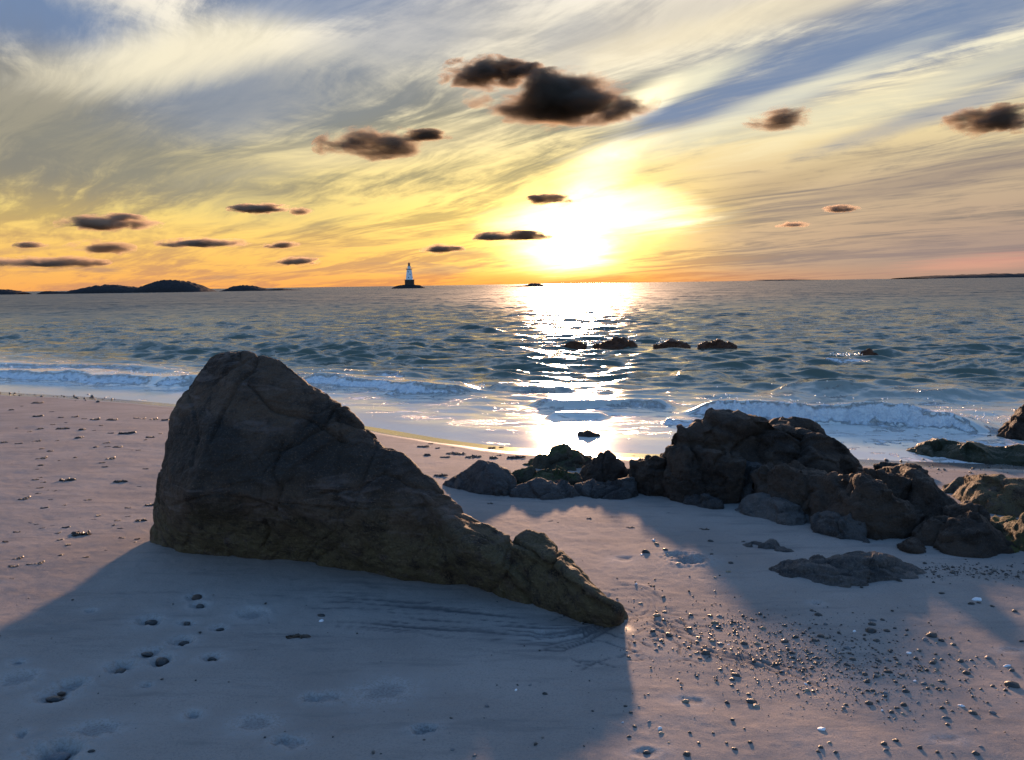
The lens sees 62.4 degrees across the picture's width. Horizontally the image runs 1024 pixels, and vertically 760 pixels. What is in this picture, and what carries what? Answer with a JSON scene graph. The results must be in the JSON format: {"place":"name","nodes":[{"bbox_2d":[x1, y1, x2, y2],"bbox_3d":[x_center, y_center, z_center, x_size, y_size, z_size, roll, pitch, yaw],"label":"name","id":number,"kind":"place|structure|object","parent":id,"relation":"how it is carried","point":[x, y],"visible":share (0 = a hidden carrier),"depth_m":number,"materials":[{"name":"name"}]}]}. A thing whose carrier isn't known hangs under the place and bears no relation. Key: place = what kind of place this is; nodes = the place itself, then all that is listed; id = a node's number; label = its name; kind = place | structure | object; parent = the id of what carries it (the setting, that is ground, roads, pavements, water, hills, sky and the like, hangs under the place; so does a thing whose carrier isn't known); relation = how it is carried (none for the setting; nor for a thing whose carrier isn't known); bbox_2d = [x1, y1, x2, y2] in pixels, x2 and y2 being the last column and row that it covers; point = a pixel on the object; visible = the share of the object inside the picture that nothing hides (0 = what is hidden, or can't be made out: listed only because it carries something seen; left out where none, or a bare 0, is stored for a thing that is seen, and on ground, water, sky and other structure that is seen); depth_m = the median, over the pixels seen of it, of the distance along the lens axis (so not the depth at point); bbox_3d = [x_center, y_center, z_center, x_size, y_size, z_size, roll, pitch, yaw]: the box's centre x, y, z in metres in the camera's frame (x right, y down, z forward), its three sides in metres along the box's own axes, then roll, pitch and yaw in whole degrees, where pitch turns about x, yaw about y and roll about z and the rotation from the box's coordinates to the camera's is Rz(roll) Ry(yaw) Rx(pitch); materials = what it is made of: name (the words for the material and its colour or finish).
{"place":"outdoors","nodes":[
{"label":"outdoors","id":0,"kind":"place"},
{"bbox_2d":[0,392,1023,759],"bbox_3d":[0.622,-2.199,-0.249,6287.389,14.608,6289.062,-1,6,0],"label":"sand beach","id":1,"kind":"structure","parent":0,"point":[400,668],"depth_m":4.37,"materials":[{"name":"beige sand"}]},
{"bbox_2d":[46,696,62,702],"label":"pebble","id":2,"kind":"object","parent":1,"relation":"on","point":[51,699],"visible":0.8,"depth_m":3.71,"materials":[{"name":"stone"}]},
{"bbox_2d":[45,752,70,759],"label":"pebble","id":3,"kind":"object","parent":1,"relation":"on","point":[60,756],"visible":1,"depth_m":3.25,"materials":[{"name":"grey stone"}]},
{"bbox_2d":[57,691,65,695],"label":"pebble","id":4,"kind":"object","parent":1,"relation":"on","point":[61,693],"visible":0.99,"depth_m":3.78,"materials":[{"name":"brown stone"}]},
{"bbox_2d":[59,478,76,481],"bbox_3d":[-4.351,0.973,8.274,0.112,0.027,0.124,4,8,34],"label":"seaweed scrap","id":5,"kind":"object","parent":1,"relation":"on","point":[68,479],"visible":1,"depth_m":8.26,"materials":[{"name":"brown plant"}]},
{"bbox_2d":[71,530,90,536],"bbox_3d":[-3.226,1.143,6.327,0.138,0.026,0.112,-4,7,-27],"label":"seaweed scrap","id":6,"kind":"object","parent":1,"relation":"on","point":[78,533],"visible":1,"depth_m":6.31,"materials":[{"name":"brown plant"}]},
{"bbox_2d":[114,668,125,673],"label":"pebble","id":7,"kind":"object","parent":1,"relation":"on","point":[121,670],"visible":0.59,"depth_m":4.01,"materials":[{"name":"stone"}]},
{"bbox_2d":[118,431,135,433],"bbox_3d":[-5.206,0.711,11.437,0.190,0.032,0.145,-1,6,3],"label":"seaweed scrap","id":8,"kind":"object","parent":1,"relation":"on","point":[131,432],"visible":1,"depth_m":11.42,"materials":[{"name":"brown plant"}]},
{"bbox_2d":[141,652,153,656],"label":"pebble","id":9,"kind":"object","parent":1,"relation":"on","point":[147,654],"visible":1,"depth_m":4.19,"materials":[{"name":"stone"}]},
{"bbox_2d":[145,620,157,624],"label":"pebble","id":10,"kind":"object","parent":1,"relation":"on","point":[151,622],"visible":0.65,"depth_m":4.61,"materials":[{"name":"stone"}]},
{"bbox_2d":[155,657,168,666],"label":"pebble","id":11,"kind":"object","parent":1,"relation":"on","point":[160,661],"visible":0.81,"depth_m":4.11,"materials":[{"name":"stone"}]},
{"bbox_2d":[178,641,188,645],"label":"pebble","id":12,"kind":"object","parent":1,"relation":"on","point":[182,643],"visible":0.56,"depth_m":4.36,"materials":[{"name":"stone"}]},
{"bbox_2d":[192,594,201,599],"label":"pebble","id":13,"kind":"object","parent":1,"relation":"on","point":[196,596],"visible":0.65,"depth_m":4.97,"materials":[{"name":"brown stone"}]},
{"bbox_2d":[196,604,204,607],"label":"pebble","id":14,"kind":"object","parent":1,"relation":"on","point":[200,606],"visible":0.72,"depth_m":4.84,"materials":[{"name":"stone"}]},
{"bbox_2d":[286,633,310,638],"bbox_3d":[-1.117,1.337,4.419,0.132,0.017,0.048,-1,6,-6],"label":"seaweed clump","id":15,"kind":"object","parent":1,"relation":"on","point":[298,635],"visible":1,"depth_m":4.41,"materials":[{"name":"black plant"}]},
{"bbox_2d":[150,351,627,627],"bbox_3d":[-0.976,0.683,5.549,3.887,1.710,1.825,5,9,41],"label":"boulder","id":16,"kind":"object","parent":1,"relation":"on","point":[267,458],"visible":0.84,"depth_m":5.31,"materials":[{"name":"stone"}]},
{"bbox_2d":[434,473,447,476],"bbox_3d":[-0.745,0.988,8.772,0.143,0.022,0.096,-6,8,-40],"label":"seaweed scrap","id":17,"kind":"object","parent":1,"relation":"on","point":[439,475],"visible":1,"depth_m":8.76,"materials":[{"name":"brown plant"}]},
{"bbox_2d":[465,455,481,458],"bbox_3d":[-0.468,0.911,10.037,0.145,0.026,0.205,3,8,33],"label":"seaweed scrap","id":18,"kind":"object","parent":1,"relation":"on","point":[474,456],"visible":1,"depth_m":10.03,"materials":[{"name":"brown plant"}]},
{"bbox_2d":[443,460,516,494],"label":"rock","id":19,"kind":"object","parent":1,"relation":"on","point":[479,476],"visible":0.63,"depth_m":7.97,"materials":[{"name":"grey stone"}]},
{"bbox_2d":[491,476,510,495],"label":"rock","id":20,"kind":"object","parent":1,"relation":"on","point":[498,488],"visible":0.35,"depth_m":7.84,"materials":[{"name":"grey stone"}]},
{"bbox_2d":[506,455,525,458],"bbox_3d":[0.042,0.912,10.037,0.248,0.031,0.107,-4,7,-26],"label":"seaweed scrap","id":21,"kind":"object","parent":1,"relation":"on","point":[514,457],"visible":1,"depth_m":10.01,"materials":[{"name":"brown plant"}]},
{"bbox_2d":[510,477,579,499],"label":"rock","id":22,"kind":"object","parent":1,"relation":"on","point":[541,488],"visible":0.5,"depth_m":7.77,"materials":[{"name":"grey stone"}]},
{"bbox_2d":[511,465,582,485],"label":"rock","id":23,"kind":"object","parent":1,"relation":"on","point":[524,475],"visible":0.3,"depth_m":8.24,"materials":[{"name":"stone"}]},
{"bbox_2d":[522,443,592,470],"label":"rock","id":24,"kind":"object","parent":1,"relation":"on","point":[563,455],"visible":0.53,"depth_m":9.33,"materials":[{"name":"stone"}]},
{"bbox_2d":[555,465,567,470],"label":"rock","id":25,"kind":"object","parent":1,"relation":"on","point":[560,468],"visible":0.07,"depth_m":8.69,"materials":[{"name":"stone"}]},
{"bbox_2d":[576,430,600,436],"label":"rock","id":26,"kind":"object","parent":1,"relation":"on","point":[587,433],"visible":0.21,"depth_m":11.58,"materials":[{"name":"brown stone"}]},
{"bbox_2d":[579,450,628,481],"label":"rock","id":27,"kind":"object","parent":1,"relation":"on","point":[606,465],"visible":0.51,"depth_m":8.51,"materials":[{"name":"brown stone"}]},
{"bbox_2d":[574,477,638,499],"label":"rock","id":28,"kind":"object","parent":1,"relation":"on","point":[622,488],"visible":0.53,"depth_m":7.83,"materials":[{"name":"grey stone"}]},
{"bbox_2d":[627,455,666,495],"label":"rock","id":29,"kind":"object","parent":1,"relation":"on","point":[646,472],"visible":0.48,"depth_m":7.89,"materials":[{"name":"brown stone"}]},
{"bbox_2d":[659,444,705,502],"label":"rock","id":30,"kind":"object","parent":1,"relation":"on","point":[682,477],"visible":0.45,"depth_m":7.65,"materials":[{"name":"brown stone"}]},
{"bbox_2d":[683,751,690,756],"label":"pebble","id":31,"kind":"object","parent":1,"relation":"on","point":[686,754],"visible":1,"depth_m":3.22,"materials":[{"name":"stone"}]},
{"bbox_2d":[683,493,723,508],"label":"rock","id":32,"kind":"object","parent":1,"relation":"on","point":[705,500],"visible":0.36,"depth_m":7.38,"materials":[{"name":"grey stone"}]},
{"bbox_2d":[701,650,709,654],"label":"pebble","id":33,"kind":"object","parent":1,"relation":"on","point":[705,652],"visible":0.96,"depth_m":4.20,"materials":[{"name":"stone"}]},
{"bbox_2d":[691,445,745,503],"bbox_3d":[1.866,0.919,8.005,0.692,0.711,1.144,1,7,17],"label":"rock","id":34,"kind":"object","parent":1,"relation":"on","point":[723,478],"visible":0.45,"depth_m":7.53,"materials":[{"name":"brown stone"}]},
{"bbox_2d":[739,460,761,501],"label":"rock","id":35,"kind":"object","parent":1,"relation":"on","point":[748,487],"visible":0.06,"depth_m":7.62,"materials":[{"name":"grey stone"}]},
{"bbox_2d":[746,698,756,703],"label":"pebble","id":36,"kind":"object","parent":1,"relation":"on","point":[751,701],"visible":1,"depth_m":3.69,"materials":[{"name":"stone"}]},
{"bbox_2d":[671,407,863,473],"bbox_3d":[2.553,0.769,8.401,2.073,1.096,1.528,-1,6,0],"label":"rock","id":37,"kind":"object","parent":1,"relation":"on","point":[807,443],"visible":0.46,"depth_m":7.96,"materials":[{"name":"brown stone"}]},
{"bbox_2d":[741,539,793,551],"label":"rock","id":38,"kind":"object","parent":1,"relation":"on","point":[772,544],"visible":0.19,"depth_m":6.05,"materials":[{"name":"stone"}]},
{"bbox_2d":[735,492,810,525],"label":"rock","id":39,"kind":"object","parent":1,"relation":"on","point":[781,511],"visible":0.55,"depth_m":6.96,"materials":[{"name":"stone"}]},
{"bbox_2d":[750,459,826,513],"bbox_3d":[2.465,0.985,7.479,0.699,0.639,1.269,1,7,17],"label":"rock","id":40,"kind":"object","parent":1,"relation":"on","point":[794,481],"visible":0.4,"depth_m":7.12,"materials":[{"name":"brown stone"}]},
{"bbox_2d":[810,510,869,542],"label":"rock","id":41,"kind":"object","parent":1,"relation":"on","point":[832,524],"visible":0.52,"depth_m":6.38,"materials":[{"name":"grey stone"}]},
{"bbox_2d":[769,551,925,587],"bbox_3d":[2.182,1.326,5.590,1.080,0.469,0.874,-1,6,0],"label":"rock","id":42,"kind":"object","parent":1,"relation":"on","point":[853,568],"visible":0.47,"depth_m":5.34,"materials":[{"name":"stone"}]},
{"bbox_2d":[808,471,888,538],"bbox_3d":[2.712,1.003,7.084,0.805,0.691,1.646,-1,6,0],"label":"rock","id":43,"kind":"object","parent":1,"relation":"on","point":[858,496],"visible":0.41,"depth_m":6.53,"materials":[{"name":"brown stone"}]},
{"bbox_2d":[865,627,875,633],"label":"pebble","id":44,"kind":"object","parent":1,"relation":"on","point":[870,630],"visible":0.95,"depth_m":4.46,"materials":[{"name":"stone"}]},
{"bbox_2d":[854,468,911,499],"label":"rock","id":45,"kind":"object","parent":1,"relation":"on","point":[899,486],"visible":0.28,"depth_m":6.90,"materials":[{"name":"brown stone"}]},
{"bbox_2d":[865,489,924,540],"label":"rock","id":46,"kind":"object","parent":1,"relation":"on","point":[906,517],"visible":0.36,"depth_m":6.32,"materials":[{"name":"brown stone"}]},
{"bbox_2d":[896,537,926,553],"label":"rock","id":47,"kind":"object","parent":1,"relation":"on","point":[913,545],"visible":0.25,"depth_m":5.93,"materials":[{"name":"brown stone"}]},
{"bbox_2d":[873,461,957,522],"bbox_3d":[3.457,1.012,7.258,0.515,0.649,2.014,0,7,8],"label":"rock","id":48,"kind":"object","parent":1,"relation":"on","point":[927,496],"visible":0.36,"depth_m":6.70,"materials":[{"name":"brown stone"}]},
{"bbox_2d":[904,463,930,476],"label":"rock","id":49,"kind":"object","parent":1,"relation":"on","point":[916,466],"visible":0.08,"depth_m":8.82,"materials":[{"name":"brown stone"}]},
{"bbox_2d":[926,632,936,637],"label":"pebble","id":50,"kind":"object","parent":1,"relation":"on","point":[932,634],"visible":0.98,"depth_m":4.38,"materials":[{"name":"stone"}]},
{"bbox_2d":[910,510,1016,557],"bbox_3d":[3.358,1.185,6.242,0.708,0.531,1.032,4,8,36],"label":"rock","id":51,"kind":"object","parent":1,"relation":"on","point":[969,534],"visible":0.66,"depth_m":5.94,"materials":[{"name":"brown stone"}]},
{"bbox_2d":[906,438,1023,465],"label":"rock","id":52,"kind":"object","parent":1,"relation":"on","point":[973,452],"visible":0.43,"depth_m":9.78,"materials":[{"name":"stone"}]},
{"bbox_2d":[941,500,990,522],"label":"rock","id":53,"kind":"object","parent":1,"relation":"on","point":[954,510],"visible":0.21,"depth_m":6.29,"materials":[{"name":"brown stone"}]},
{"bbox_2d":[962,670,970,674],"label":"pebble","id":54,"kind":"object","parent":1,"relation":"on","point":[965,672],"visible":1,"depth_m":3.97,"materials":[{"name":"stone"}]},
{"bbox_2d":[968,710,977,714],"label":"pebble","id":55,"kind":"object","parent":1,"relation":"on","point":[972,712],"visible":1,"depth_m":3.55,"materials":[{"name":"stone"}]},
{"bbox_2d":[972,597,981,600],"bbox_3d":[2.705,1.277,4.918,0.056,0.022,0.038,-7,6,8],"label":"shell","id":56,"kind":"object","parent":1,"relation":"on","point":[977,599],"visible":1,"depth_m":4.91},
{"bbox_2d":[942,474,1023,517],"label":"rock","id":57,"kind":"object","parent":1,"relation":"on","point":[1000,494],"visible":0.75,"depth_m":7.23,"materials":[{"name":"stone"}]},
{"bbox_2d":[991,512,1023,552],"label":"rock","id":58,"kind":"object","parent":1,"relation":"on","point":[1010,528],"visible":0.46,"depth_m":6.11,"materials":[{"name":"stone"}]},
{"bbox_2d":[996,404,1023,440],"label":"rock","id":59,"kind":"object","parent":1,"relation":"on","point":[1012,427],"visible":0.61,"depth_m":10.93,"materials":[{"name":"brown stone"}]},
{"bbox_2d":[1004,681,1019,687],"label":"pebble","id":60,"kind":"object","parent":1,"relation":"on","point":[1012,684],"visible":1,"depth_m":3.82,"materials":[{"name":"stone"}]},
{"bbox_2d":[0,277,1023,464],"bbox_3d":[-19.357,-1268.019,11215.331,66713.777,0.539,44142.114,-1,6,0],"label":"sea","id":61,"kind":"structure","parent":0,"point":[948,346],"depth_m":25.50,"materials":[{"name":"liquid"}]},
{"bbox_2d":[0,289,29,294],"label":"rocky island","id":62,"kind":"structure","parent":61,"relation":"in","point":[6,292],"depth_m":609.23,"materials":[{"name":"stone"}]},
{"bbox_2d":[37,291,63,293],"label":"rocky island","id":63,"kind":"structure","parent":61,"relation":"in","point":[49,292],"depth_m":580.82,"materials":[{"name":"stone"}]},
{"bbox_2d":[61,280,216,293],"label":"rocky island","id":64,"kind":"structure","parent":61,"relation":"in","point":[169,286],"depth_m":580.17,"materials":[{"name":"stone"}]},
{"bbox_2d":[222,285,292,290],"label":"rocky island","id":65,"kind":"structure","parent":61,"relation":"in","point":[245,288],"depth_m":624.38,"materials":[{"name":"stone"}]},
{"bbox_2d":[392,284,424,288],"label":"lighthouse reef","id":66,"kind":"object","parent":61,"relation":"in","point":[407,286],"visible":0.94,"depth_m":688.76,"materials":[{"name":"stone"}]},
{"bbox_2d":[405,263,413,284],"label":"lighthouse","id":67,"kind":"object","parent":66,"relation":"on","point":[409,280],"visible":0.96,"depth_m":692.38,"materials":[{"name":"paint"}]},
{"bbox_2d":[5,329,1007,423],"bbox_3d":[-0.060,-0.797,22.810,22.398,0.493,14.227,2,7,26],"label":"sea spray","id":68,"kind":"object","parent":61,"relation":"on","point":[704,402],"visible":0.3,"depth_m":17.78,"materials":[{"name":"white liquid"}]},
{"bbox_2d":[511,283,544,286],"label":"rocky island","id":69,"kind":"structure","parent":61,"relation":"in","point":[534,285],"depth_m":687.44,"materials":[{"name":"stone"}]},
{"bbox_2d":[562,340,586,349],"bbox_3d":[2.018,-0.959,27.528,0.889,0.682,0.560,-1,6,0],"label":"rock awash","id":70,"kind":"object","parent":61,"relation":"in","point":[574,344],"visible":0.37,"depth_m":27.42,"materials":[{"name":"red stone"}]},
{"bbox_2d":[593,336,637,349],"bbox_3d":[3.372,-1.006,27.672,1.542,0.869,1.033,-1,6,0],"label":"rock awash","id":71,"kind":"object","parent":61,"relation":"in","point":[617,342],"visible":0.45,"depth_m":27.42,"materials":[{"name":"brown stone"}]},
{"bbox_2d":[653,338,690,348],"bbox_3d":[5.032,-0.927,26.774,1.263,0.779,0.798,-1,6,0],"label":"rock awash","id":72,"kind":"object","parent":61,"relation":"in","point":[670,343],"visible":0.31,"depth_m":26.61,"materials":[{"name":"brown stone"}]},
{"bbox_2d":[696,339,737,348],"bbox_3d":[6.421,-0.910,26.510,1.301,0.774,0.832,-1,6,0],"label":"rock awash","id":73,"kind":"object","parent":61,"relation":"in","point":[718,344],"visible":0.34,"depth_m":26.32,"materials":[{"name":"brown stone"}]},
{"bbox_2d":[859,348,877,355],"bbox_3d":[9.557,-0.520,22.683,0.597,0.680,0.380,-1,6,0],"label":"rock awash","id":74,"kind":"object","parent":61,"relation":"in","point":[868,351],"visible":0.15,"depth_m":22.63,"materials":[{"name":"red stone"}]},
{"bbox_2d":[0,392,1023,753],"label":"gravel","id":75,"kind":"structure","parent":0,"point":[790,634],"depth_m":4.24,"materials":[{"name":"grey gravel"}]},
{"bbox_2d":[0,0,1023,290],"label":"sky","id":76,"kind":"structure","parent":0,"point":[212,144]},
{"bbox_2d":[752,279,804,280],"bbox_3d":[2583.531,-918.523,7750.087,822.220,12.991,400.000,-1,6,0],"label":"headland","id":77,"kind":"structure","parent":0,"point":[779,280],"depth_m":7621.57,"materials":[{"name":"grey stone"}]},
{"bbox_2d":[892,273,1023,278],"bbox_3d":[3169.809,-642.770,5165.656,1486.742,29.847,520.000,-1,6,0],"label":"headland","id":78,"kind":"structure","parent":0,"point":[996,275],"depth_m":4979.03,"materials":[{"name":"grey stone"}]}
]}

